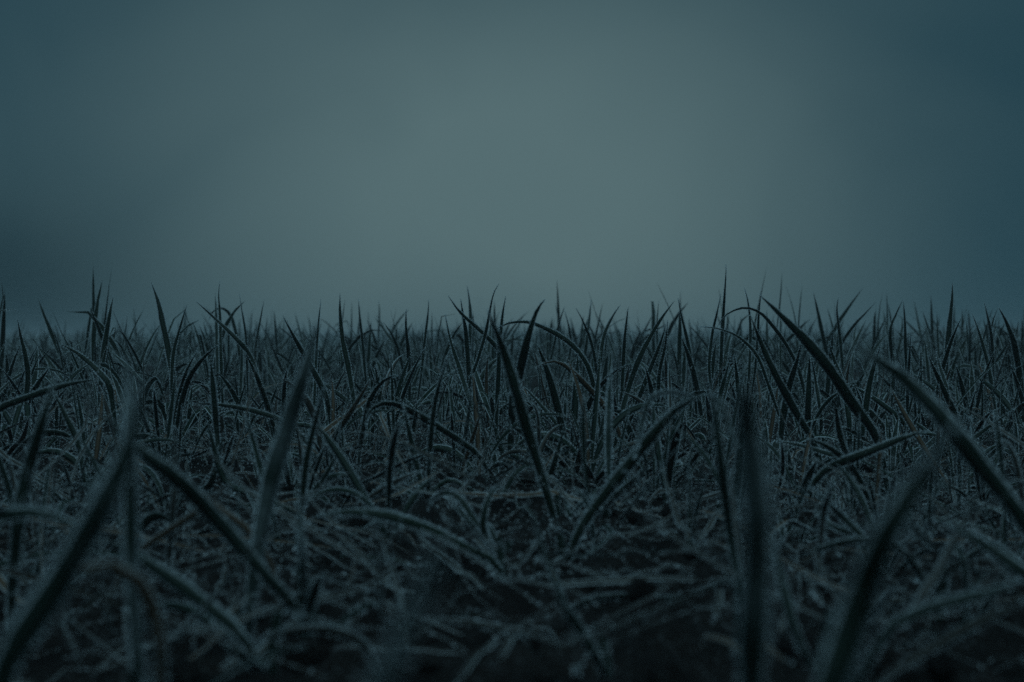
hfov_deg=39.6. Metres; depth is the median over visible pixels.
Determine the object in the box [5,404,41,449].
grass plant
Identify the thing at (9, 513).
grass plant
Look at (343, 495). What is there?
fallen leaf
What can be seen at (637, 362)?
grass plant
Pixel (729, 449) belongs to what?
grass plant
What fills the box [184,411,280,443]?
grass plant
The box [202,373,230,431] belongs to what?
grass plant
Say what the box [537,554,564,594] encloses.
grass plant
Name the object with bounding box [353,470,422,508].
grass plant
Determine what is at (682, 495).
grass plant
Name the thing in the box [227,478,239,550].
grass plant
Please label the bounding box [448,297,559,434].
grass plant
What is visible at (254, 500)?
grass plant
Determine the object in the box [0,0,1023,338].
sky
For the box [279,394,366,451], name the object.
grass plant
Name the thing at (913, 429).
grass plant
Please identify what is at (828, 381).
grass plant
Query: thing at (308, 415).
grass plant
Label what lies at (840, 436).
grass plant
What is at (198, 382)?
grass plant
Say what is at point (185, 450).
fallen leaf
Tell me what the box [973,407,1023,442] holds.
grass plant
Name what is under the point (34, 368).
grass plant
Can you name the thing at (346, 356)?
grass plant
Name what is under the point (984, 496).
grass plant
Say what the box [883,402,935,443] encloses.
grass plant
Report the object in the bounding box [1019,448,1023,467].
grass plant
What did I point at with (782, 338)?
grass plant
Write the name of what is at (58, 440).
grass plant
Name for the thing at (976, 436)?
grass plant
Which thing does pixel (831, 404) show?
grass plant
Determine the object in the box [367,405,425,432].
grass plant
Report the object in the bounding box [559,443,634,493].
grass plant
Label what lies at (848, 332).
grass plant
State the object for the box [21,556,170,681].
grass plant
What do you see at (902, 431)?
grass plant
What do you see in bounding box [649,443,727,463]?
fallen leaf
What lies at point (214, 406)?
grass plant
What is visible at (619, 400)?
grass plant
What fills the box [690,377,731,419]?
grass plant
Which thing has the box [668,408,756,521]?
grass plant
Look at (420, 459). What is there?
grass plant
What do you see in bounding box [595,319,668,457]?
grass plant
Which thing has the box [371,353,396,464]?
grass plant
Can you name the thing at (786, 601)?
grass plant
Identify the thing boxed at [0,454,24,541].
grass plant
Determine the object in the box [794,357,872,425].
grass plant
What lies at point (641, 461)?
grass plant
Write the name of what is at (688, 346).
grass plant
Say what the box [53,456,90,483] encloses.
grass plant
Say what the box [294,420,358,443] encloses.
grass plant
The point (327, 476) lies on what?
grass plant
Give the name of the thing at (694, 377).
grass plant
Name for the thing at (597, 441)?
grass plant
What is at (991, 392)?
grass plant
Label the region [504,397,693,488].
grass plant
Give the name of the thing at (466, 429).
grass plant
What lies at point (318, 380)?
grass plant
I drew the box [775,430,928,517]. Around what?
grass plant
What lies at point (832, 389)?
grass plant
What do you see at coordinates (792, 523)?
fallen leaf
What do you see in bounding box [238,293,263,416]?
grass plant
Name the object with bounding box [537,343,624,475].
grass plant
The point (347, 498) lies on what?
fallen leaf
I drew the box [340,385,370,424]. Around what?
grass plant
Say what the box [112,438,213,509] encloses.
grass plant
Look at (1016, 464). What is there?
grass plant
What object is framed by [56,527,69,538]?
fallen leaf
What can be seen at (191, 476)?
grass plant
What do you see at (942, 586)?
grass plant
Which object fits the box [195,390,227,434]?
grass plant
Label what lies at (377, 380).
grass plant
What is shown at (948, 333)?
grass plant
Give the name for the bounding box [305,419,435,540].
grass plant
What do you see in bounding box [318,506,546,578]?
grass plant
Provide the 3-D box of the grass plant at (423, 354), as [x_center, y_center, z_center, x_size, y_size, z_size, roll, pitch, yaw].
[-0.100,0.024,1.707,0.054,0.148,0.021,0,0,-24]
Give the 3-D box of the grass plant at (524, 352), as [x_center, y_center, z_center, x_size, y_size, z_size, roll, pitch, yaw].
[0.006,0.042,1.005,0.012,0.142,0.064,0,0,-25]
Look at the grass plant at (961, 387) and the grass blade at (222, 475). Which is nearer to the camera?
the grass blade at (222, 475)
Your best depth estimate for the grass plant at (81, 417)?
1.00 m
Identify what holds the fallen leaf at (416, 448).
on the ground at (636, 655)
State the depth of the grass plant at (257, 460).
0.72 m
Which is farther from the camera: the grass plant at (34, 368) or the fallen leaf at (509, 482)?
the grass plant at (34, 368)
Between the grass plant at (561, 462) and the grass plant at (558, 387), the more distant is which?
the grass plant at (558, 387)
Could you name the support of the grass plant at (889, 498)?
on the ground at (636, 655)
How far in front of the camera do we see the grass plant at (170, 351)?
1.36 m
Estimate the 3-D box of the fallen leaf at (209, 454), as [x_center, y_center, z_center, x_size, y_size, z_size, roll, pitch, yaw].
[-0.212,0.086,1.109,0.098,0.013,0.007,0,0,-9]
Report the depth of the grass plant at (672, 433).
0.86 m
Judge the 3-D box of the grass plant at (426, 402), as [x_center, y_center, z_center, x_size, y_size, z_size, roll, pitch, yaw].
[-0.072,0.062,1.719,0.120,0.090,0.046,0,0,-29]
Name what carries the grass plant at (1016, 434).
on the ground at (636, 655)
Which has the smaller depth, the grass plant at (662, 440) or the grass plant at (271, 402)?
the grass plant at (662, 440)
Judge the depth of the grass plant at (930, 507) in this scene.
0.67 m
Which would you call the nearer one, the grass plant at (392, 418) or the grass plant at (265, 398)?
the grass plant at (265, 398)
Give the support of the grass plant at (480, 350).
on the ground at (636, 655)
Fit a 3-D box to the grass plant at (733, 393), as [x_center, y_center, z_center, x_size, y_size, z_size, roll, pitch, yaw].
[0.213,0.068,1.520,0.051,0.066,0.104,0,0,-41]
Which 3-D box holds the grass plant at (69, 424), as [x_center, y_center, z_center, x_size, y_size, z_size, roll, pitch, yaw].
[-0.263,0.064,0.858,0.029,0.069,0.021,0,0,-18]
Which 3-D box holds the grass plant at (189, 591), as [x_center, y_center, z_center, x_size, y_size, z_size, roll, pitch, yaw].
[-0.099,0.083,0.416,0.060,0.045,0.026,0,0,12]
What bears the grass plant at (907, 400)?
on the ground at (636, 655)
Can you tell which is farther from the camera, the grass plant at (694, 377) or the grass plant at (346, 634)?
the grass plant at (694, 377)
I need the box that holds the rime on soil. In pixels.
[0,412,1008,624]
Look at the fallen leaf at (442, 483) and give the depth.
0.82 m
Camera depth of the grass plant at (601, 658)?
0.41 m
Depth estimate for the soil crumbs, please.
0.54 m
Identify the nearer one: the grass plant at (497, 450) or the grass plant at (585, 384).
the grass plant at (585, 384)
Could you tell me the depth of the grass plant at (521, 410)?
0.71 m
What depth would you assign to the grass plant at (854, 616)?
0.22 m
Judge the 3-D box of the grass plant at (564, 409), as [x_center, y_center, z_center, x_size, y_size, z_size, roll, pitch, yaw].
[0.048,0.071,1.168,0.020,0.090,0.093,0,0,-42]
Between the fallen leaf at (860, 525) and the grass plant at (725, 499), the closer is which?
the grass plant at (725, 499)
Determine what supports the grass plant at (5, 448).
on the ground at (636, 655)
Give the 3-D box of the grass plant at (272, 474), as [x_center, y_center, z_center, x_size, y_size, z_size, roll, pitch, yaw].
[-0.088,0.052,0.471,0.068,0.118,0.028,0,0,38]
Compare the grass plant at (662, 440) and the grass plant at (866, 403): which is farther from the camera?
the grass plant at (866, 403)
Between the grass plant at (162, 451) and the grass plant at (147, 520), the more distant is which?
the grass plant at (162, 451)
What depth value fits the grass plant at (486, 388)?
1.48 m
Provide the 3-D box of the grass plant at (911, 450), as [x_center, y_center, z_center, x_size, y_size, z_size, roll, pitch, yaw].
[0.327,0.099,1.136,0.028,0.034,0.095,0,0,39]
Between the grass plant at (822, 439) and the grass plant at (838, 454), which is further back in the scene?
the grass plant at (822, 439)
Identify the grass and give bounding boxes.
[0,265,1023,412]
[0,321,1023,486]
[4,426,1020,548]
[6,320,1020,349]
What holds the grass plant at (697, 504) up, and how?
on the ground at (636, 655)
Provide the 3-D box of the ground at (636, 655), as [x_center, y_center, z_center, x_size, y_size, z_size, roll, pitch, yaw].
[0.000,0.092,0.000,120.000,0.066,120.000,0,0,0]
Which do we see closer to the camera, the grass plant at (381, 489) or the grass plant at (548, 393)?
the grass plant at (381, 489)
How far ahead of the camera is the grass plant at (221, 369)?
1.45 m
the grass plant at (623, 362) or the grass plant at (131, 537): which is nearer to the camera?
the grass plant at (131, 537)
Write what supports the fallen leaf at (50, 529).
on the ground at (636, 655)
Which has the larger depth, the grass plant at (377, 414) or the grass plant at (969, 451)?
the grass plant at (377, 414)
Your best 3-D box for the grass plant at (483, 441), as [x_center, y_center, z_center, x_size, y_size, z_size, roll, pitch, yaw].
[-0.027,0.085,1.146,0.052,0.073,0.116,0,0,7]
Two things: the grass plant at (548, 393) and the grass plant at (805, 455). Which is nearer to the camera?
the grass plant at (805, 455)
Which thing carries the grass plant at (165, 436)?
on the ground at (636, 655)
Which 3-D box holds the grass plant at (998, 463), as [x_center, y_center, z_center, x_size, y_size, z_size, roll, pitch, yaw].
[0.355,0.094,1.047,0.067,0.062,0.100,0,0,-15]
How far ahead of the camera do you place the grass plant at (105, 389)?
1.68 m
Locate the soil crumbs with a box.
[0,405,1023,681]
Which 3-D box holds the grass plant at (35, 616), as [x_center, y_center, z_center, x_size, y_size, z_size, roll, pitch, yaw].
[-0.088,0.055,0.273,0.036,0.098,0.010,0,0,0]
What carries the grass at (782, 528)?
on the ground at (636, 655)
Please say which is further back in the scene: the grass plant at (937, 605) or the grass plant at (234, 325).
the grass plant at (234, 325)
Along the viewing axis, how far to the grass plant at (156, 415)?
1.01 m
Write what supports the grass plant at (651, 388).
on the ground at (636, 655)
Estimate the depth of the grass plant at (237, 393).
1.66 m
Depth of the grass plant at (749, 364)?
1.45 m
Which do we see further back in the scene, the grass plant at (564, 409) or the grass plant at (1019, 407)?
the grass plant at (1019, 407)
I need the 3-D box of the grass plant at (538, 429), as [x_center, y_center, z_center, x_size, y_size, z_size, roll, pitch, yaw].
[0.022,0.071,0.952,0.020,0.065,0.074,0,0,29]
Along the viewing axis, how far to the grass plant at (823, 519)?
0.55 m
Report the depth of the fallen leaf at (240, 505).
0.79 m
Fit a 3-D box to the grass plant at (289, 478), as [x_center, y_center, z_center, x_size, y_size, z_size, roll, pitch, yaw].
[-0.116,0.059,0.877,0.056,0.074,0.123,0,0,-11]
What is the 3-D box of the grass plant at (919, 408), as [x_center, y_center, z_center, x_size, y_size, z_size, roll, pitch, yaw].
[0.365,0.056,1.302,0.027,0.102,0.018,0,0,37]
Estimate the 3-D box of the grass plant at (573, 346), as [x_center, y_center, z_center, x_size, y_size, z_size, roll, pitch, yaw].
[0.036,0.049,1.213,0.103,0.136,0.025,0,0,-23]
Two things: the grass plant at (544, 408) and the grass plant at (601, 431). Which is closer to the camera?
the grass plant at (601, 431)
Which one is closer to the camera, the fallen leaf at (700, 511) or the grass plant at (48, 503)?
the grass plant at (48, 503)
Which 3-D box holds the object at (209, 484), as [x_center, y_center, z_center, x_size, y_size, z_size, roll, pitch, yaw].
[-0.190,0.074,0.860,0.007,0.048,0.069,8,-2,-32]
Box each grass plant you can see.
[0,342,46,446]
[0,360,87,428]
[0,367,58,452]
[0,372,146,681]
[0,379,98,413]
[0,387,68,455]
[0,413,27,455]
[0,425,66,458]
[0,442,53,572]
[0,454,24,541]
[0,504,77,635]
[1,344,63,416]
[2,394,71,468]
[4,344,53,416]
[4,354,46,412]
[4,376,56,630]
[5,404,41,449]
[11,344,39,409]
[15,319,31,441]
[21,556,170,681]
[23,446,50,550]
[33,422,117,514]
[39,391,186,482]
[40,359,66,447]
[41,403,167,466]
[41,420,109,459]
[42,491,180,554]
[53,378,147,474]
[53,391,95,497]
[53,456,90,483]
[54,432,175,542]
[59,343,119,439]
[61,344,158,422]
[66,354,94,458]
[67,295,118,419]
[93,409,384,626]
[102,476,280,615]
[103,538,283,673]
[104,429,208,498]
[112,376,153,423]
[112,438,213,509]
[119,350,307,681]
[119,371,176,460]
[121,425,178,461]
[144,417,170,456]
[145,443,248,459]
[148,282,186,448]
[157,432,207,457]
[159,322,316,650]
[162,405,182,469]
[165,405,227,459]
[170,343,219,461]
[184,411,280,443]
[186,354,249,405]
[190,401,325,468]
[195,301,311,443]
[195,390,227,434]
[199,383,267,457]
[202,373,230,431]
[208,356,235,466]
[208,384,323,440]
[209,307,249,396]
[217,283,225,423]
[227,378,396,558]
[227,452,328,511]
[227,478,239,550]
[232,366,288,420]
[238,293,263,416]
[244,351,299,450]
[244,413,346,546]
[245,371,279,423]
[252,402,410,490]
[256,622,378,671]
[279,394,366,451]
[279,493,325,638]
[280,378,375,478]
[282,315,330,431]
[284,379,370,490]
[287,321,306,421]
[292,299,320,448]
[292,370,348,439]
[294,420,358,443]
[296,424,348,504]
[298,378,397,451]
[303,398,352,466]
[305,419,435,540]
[309,348,424,453]
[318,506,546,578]
[319,370,345,426]
[325,393,347,487]
[332,374,398,473]
[336,355,406,453]
[337,388,420,462]
[338,295,402,444]
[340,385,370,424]
[349,401,433,457]
[349,411,481,480]
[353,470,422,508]
[358,298,366,384]
[360,388,455,482]
[363,548,450,681]
[365,399,499,483]
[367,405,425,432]
[368,423,435,466]
[369,353,411,421]
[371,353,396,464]
[371,368,417,457]
[375,368,389,449]
[386,377,471,472]
[392,355,447,500]
[404,309,448,424]
[412,373,567,478]
[416,299,441,413]
[419,358,489,424]
[424,616,555,640]
[427,480,513,557]
[429,355,534,425]
[442,376,539,424]
[443,296,505,449]
[443,405,492,465]
[443,420,549,458]
[444,367,551,428]
[445,284,498,450]
[445,315,504,462]
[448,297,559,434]
[448,359,495,415]
[449,416,544,467]
[455,301,494,433]
[458,440,593,485]
[464,287,472,419]
[482,390,568,430]
[486,309,644,526]
[497,319,605,464]
[500,349,570,426]
[501,424,562,484]
[504,300,544,467]
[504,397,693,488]
[512,351,669,476]
[521,384,568,463]
[525,376,615,466]
[525,403,573,471]
[528,431,650,480]
[532,512,613,677]
[533,397,604,448]
[535,360,633,477]
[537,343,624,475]
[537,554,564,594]
[542,345,561,405]
[545,308,572,401]
[556,387,704,560]
[557,395,678,551]
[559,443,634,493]
[562,394,650,479]
[567,371,645,409]
[570,470,785,608]
[576,306,619,382]
[581,302,591,396]
[582,366,644,517]
[584,399,614,480]
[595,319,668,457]
[597,384,640,433]
[600,365,681,423]
[603,428,727,494]
[612,302,673,455]
[616,406,630,485]
[617,306,628,442]
[622,392,705,467]
[636,345,675,412]
[636,364,688,472]
[636,395,677,427]
[637,406,685,499]
[638,462,686,499]
[642,365,660,442]
[651,403,684,503]
[659,462,692,545]
[660,407,727,463]
[665,367,728,417]
[666,422,724,501]
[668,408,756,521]
[672,376,751,424]
[677,298,706,428]
[681,338,738,428]
[681,354,761,463]
[685,407,717,537]
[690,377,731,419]
[698,325,836,458]
[704,264,757,439]
[704,364,733,459]
[708,382,784,623]
[709,387,778,449]
[710,454,734,468]
[715,364,745,521]
[717,306,817,422]
[726,371,801,423]
[732,391,776,681]
[744,287,778,425]
[749,315,830,484]
[759,427,836,491]
[760,295,890,495]
[769,344,826,462]
[772,539,901,675]
[773,392,838,468]
[773,440,874,506]
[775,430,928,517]
[778,417,800,489]
[787,354,835,463]
[789,535,994,621]
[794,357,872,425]
[807,429,883,519]
[809,486,931,575]
[812,375,840,420]
[812,402,831,460]
[814,482,833,585]
[815,417,965,681]
[821,302,875,402]
[821,341,852,457]
[824,326,864,409]
[829,386,899,439]
[830,359,837,416]
[832,413,860,516]
[833,346,880,472]
[834,408,863,503]
[835,298,845,378]
[837,464,896,529]
[842,342,885,413]
[842,361,925,414]
[847,319,1009,450]
[847,342,1023,535]
[851,578,1023,681]
[852,379,875,456]
[853,365,882,439]
[856,366,951,443]
[857,351,910,426]
[866,384,993,479]
[869,404,992,466]
[873,389,902,436]
[873,442,903,492]
[875,392,921,424]
[878,300,907,412]
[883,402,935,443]
[888,364,1022,432]
[890,387,976,503]
[895,347,923,452]
[898,446,913,472]
[901,362,923,461]
[902,413,1023,562]
[905,331,918,462]
[909,386,1002,475]
[911,351,994,427]
[911,390,1018,454]
[911,402,1023,444]
[919,432,942,540]
[927,349,968,470]
[934,429,1023,493]
[935,361,983,446]
[937,361,1006,415]
[938,544,1015,634]
[942,519,1023,633]
[943,282,953,408]
[943,445,1013,517]
[955,406,1015,504]
[961,390,974,423]
[972,314,999,436]
[973,363,1023,435]
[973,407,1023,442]
[977,369,1018,406]
[984,302,999,413]
[984,384,1023,436]
[986,343,1010,411]
[989,439,1023,553]
[999,308,1023,438]
[1000,373,1023,452]
[1006,369,1020,459]
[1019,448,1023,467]
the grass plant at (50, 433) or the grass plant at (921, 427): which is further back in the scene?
the grass plant at (921, 427)
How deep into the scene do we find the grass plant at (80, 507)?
0.67 m
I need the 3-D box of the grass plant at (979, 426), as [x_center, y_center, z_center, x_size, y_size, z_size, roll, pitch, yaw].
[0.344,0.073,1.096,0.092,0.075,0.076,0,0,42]
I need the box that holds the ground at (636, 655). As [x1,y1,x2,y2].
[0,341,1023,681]
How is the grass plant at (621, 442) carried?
on the ground at (636, 655)
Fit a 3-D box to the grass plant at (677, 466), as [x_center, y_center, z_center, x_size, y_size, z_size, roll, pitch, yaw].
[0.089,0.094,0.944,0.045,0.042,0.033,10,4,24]
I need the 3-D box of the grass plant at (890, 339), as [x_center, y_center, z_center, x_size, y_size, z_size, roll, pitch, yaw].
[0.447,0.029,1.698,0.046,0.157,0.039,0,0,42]
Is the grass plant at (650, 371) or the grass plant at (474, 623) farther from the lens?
the grass plant at (650, 371)
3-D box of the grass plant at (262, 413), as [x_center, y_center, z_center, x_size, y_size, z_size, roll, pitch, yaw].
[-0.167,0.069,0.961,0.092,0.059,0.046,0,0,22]
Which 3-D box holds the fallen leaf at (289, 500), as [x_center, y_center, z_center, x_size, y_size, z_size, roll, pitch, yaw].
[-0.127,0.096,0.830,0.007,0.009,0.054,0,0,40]
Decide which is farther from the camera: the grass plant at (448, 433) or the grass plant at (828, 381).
the grass plant at (828, 381)
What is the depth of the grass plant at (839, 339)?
1.80 m
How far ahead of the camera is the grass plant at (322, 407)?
1.56 m
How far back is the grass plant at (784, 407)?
1.15 m
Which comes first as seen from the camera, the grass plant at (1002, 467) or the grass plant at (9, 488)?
the grass plant at (1002, 467)
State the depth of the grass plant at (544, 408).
1.12 m
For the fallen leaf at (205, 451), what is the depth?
1.03 m
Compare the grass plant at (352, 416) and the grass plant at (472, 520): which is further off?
the grass plant at (352, 416)
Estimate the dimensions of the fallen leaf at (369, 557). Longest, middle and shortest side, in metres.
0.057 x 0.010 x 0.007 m
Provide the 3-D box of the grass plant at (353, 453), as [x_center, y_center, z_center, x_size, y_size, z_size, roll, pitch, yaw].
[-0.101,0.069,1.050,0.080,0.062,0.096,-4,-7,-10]
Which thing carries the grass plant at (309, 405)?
on the ground at (636, 655)
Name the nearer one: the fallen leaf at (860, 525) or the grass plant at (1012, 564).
the grass plant at (1012, 564)
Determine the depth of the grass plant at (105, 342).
1.55 m
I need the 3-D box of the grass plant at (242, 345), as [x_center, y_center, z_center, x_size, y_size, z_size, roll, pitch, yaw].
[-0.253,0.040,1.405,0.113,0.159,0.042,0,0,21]
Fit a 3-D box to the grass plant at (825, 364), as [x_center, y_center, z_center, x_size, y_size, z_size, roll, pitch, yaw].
[0.219,0.043,0.982,0.052,0.149,0.101,0,0,39]
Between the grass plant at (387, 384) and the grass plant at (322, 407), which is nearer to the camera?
the grass plant at (387, 384)
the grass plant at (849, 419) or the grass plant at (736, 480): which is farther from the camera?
the grass plant at (849, 419)
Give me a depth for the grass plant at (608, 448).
0.73 m
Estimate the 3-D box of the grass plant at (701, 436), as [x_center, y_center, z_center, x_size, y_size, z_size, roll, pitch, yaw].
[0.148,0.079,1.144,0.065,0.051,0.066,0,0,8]
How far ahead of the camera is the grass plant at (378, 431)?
1.14 m
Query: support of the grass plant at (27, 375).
on the ground at (636, 655)
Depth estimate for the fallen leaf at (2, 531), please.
0.70 m
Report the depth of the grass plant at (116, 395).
1.66 m
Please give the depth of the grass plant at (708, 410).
1.14 m
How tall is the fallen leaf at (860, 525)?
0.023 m
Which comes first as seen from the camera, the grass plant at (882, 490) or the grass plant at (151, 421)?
the grass plant at (882, 490)
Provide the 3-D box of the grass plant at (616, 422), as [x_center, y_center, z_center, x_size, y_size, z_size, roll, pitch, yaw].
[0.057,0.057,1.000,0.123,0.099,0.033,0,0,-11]
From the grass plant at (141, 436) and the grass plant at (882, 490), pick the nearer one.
the grass plant at (882, 490)
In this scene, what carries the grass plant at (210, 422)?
on the ground at (636, 655)
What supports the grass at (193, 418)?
on the ground at (636, 655)
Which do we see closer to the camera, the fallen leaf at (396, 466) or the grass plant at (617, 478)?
the grass plant at (617, 478)
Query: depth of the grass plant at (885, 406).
1.30 m
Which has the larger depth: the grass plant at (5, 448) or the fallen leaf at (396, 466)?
the grass plant at (5, 448)
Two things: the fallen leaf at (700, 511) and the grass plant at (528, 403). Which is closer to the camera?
the fallen leaf at (700, 511)
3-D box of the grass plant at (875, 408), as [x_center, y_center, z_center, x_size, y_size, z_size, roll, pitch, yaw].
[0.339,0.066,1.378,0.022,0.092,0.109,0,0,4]
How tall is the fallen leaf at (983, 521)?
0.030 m
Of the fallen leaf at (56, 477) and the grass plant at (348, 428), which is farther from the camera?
the grass plant at (348, 428)
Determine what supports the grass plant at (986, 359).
on the ground at (636, 655)
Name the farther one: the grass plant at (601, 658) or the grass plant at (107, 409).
the grass plant at (107, 409)
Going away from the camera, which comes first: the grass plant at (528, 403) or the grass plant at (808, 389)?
the grass plant at (808, 389)
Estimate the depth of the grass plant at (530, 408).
1.46 m
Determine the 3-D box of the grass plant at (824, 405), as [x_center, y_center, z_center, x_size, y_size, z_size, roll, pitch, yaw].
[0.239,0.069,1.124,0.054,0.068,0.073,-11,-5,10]
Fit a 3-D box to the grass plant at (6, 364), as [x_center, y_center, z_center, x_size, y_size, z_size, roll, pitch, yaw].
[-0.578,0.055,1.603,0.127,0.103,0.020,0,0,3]
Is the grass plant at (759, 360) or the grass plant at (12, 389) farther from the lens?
the grass plant at (12, 389)
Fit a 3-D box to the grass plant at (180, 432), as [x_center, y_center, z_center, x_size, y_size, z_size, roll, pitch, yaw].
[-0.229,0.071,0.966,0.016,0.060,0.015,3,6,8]
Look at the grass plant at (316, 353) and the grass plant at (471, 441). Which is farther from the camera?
the grass plant at (316, 353)
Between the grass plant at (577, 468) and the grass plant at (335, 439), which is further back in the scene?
the grass plant at (577, 468)
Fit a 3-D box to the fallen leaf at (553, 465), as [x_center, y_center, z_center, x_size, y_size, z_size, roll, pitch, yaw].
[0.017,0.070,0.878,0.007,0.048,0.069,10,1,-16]
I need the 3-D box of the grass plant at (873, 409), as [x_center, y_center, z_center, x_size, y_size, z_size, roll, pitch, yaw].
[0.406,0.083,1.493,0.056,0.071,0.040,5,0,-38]
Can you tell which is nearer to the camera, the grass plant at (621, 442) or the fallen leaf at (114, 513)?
the fallen leaf at (114, 513)
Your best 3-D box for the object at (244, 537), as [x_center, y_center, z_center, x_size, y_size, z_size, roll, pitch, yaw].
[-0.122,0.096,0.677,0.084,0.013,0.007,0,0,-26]
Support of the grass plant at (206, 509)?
on the ground at (636, 655)
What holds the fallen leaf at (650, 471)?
on the ground at (636, 655)
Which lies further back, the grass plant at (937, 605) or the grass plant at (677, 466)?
the grass plant at (677, 466)
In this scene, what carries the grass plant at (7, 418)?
on the ground at (636, 655)
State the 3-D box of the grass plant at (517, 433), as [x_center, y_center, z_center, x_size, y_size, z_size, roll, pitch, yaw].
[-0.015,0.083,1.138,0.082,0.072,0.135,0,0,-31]
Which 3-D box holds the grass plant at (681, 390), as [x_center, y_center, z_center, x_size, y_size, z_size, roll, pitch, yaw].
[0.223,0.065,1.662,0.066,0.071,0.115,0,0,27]
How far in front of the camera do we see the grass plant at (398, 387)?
1.36 m
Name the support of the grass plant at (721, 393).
on the ground at (636, 655)
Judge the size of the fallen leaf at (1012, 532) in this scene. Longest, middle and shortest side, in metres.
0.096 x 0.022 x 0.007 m
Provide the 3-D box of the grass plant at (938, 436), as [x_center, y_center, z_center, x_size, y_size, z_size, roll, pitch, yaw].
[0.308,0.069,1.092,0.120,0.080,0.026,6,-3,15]
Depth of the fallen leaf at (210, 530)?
0.68 m
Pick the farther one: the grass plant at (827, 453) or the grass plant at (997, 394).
the grass plant at (997, 394)
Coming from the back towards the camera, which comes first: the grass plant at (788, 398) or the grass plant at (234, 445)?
the grass plant at (234, 445)
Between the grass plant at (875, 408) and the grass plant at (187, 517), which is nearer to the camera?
the grass plant at (187, 517)
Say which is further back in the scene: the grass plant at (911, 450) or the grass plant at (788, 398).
the grass plant at (911, 450)
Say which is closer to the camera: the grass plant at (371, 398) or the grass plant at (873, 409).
the grass plant at (371, 398)
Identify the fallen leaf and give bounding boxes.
[0,485,72,517]
[0,505,209,554]
[0,527,27,536]
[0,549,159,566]
[0,553,27,584]
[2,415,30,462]
[7,470,81,484]
[27,525,60,537]
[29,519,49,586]
[47,501,161,531]
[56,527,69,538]
[62,442,193,542]
[118,523,277,552]
[138,472,220,487]
[163,448,193,458]
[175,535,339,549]
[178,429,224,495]
[179,432,261,461]
[180,442,271,459]
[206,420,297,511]
[232,504,256,513]
[279,490,352,508]
[280,497,311,503]
[300,469,359,476]
[340,554,408,564]
[341,490,374,509]
[348,452,432,488]
[355,430,514,502]
[431,477,479,494]
[483,461,526,487]
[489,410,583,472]
[502,465,557,492]
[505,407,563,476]
[536,423,565,483]
[635,452,682,483]
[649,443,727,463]
[660,510,742,528]
[771,519,813,535]
[773,523,928,546]
[775,438,785,493]
[804,457,839,491]
[855,492,912,521]
[901,538,1021,542]
[903,519,1011,535]
[933,512,1006,535]
[952,541,1020,566]
[990,529,1019,540]
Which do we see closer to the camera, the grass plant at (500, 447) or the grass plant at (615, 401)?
the grass plant at (500, 447)
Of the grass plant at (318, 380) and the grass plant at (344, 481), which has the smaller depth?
the grass plant at (344, 481)
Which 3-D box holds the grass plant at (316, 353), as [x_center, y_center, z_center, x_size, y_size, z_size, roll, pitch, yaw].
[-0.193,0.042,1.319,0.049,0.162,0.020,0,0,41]
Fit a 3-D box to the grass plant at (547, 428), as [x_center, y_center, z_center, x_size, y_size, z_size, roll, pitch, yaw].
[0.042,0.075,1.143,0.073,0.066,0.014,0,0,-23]
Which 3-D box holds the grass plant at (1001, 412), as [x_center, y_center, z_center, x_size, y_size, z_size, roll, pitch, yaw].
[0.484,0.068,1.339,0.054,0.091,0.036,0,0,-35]
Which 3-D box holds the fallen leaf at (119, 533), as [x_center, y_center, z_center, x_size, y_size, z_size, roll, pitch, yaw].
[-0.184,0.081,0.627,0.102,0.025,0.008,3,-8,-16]
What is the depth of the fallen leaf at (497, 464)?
0.88 m
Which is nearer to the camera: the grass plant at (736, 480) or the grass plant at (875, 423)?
the grass plant at (736, 480)
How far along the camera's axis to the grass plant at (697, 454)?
0.86 m
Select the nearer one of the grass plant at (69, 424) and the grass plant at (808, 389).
the grass plant at (69, 424)
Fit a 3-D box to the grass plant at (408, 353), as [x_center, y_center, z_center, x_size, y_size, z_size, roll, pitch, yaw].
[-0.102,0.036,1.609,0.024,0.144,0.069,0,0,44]
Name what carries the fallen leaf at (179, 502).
on the ground at (636, 655)
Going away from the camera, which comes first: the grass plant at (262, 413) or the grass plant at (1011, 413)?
the grass plant at (262, 413)
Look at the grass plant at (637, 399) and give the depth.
1.07 m
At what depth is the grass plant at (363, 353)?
1.75 m
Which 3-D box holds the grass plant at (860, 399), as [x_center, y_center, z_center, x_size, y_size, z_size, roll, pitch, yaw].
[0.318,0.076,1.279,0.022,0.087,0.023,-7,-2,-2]
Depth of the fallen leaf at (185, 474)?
0.92 m
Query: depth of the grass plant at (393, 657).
0.16 m
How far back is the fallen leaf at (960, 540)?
0.70 m
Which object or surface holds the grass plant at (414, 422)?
on the ground at (636, 655)
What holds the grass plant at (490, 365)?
on the ground at (636, 655)
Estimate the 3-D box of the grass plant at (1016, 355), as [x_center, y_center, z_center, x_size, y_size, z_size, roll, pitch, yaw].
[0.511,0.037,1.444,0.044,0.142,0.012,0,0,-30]
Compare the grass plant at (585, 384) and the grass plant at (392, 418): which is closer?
the grass plant at (585, 384)
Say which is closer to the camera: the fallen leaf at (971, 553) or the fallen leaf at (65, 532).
the fallen leaf at (971, 553)
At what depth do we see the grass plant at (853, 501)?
0.82 m

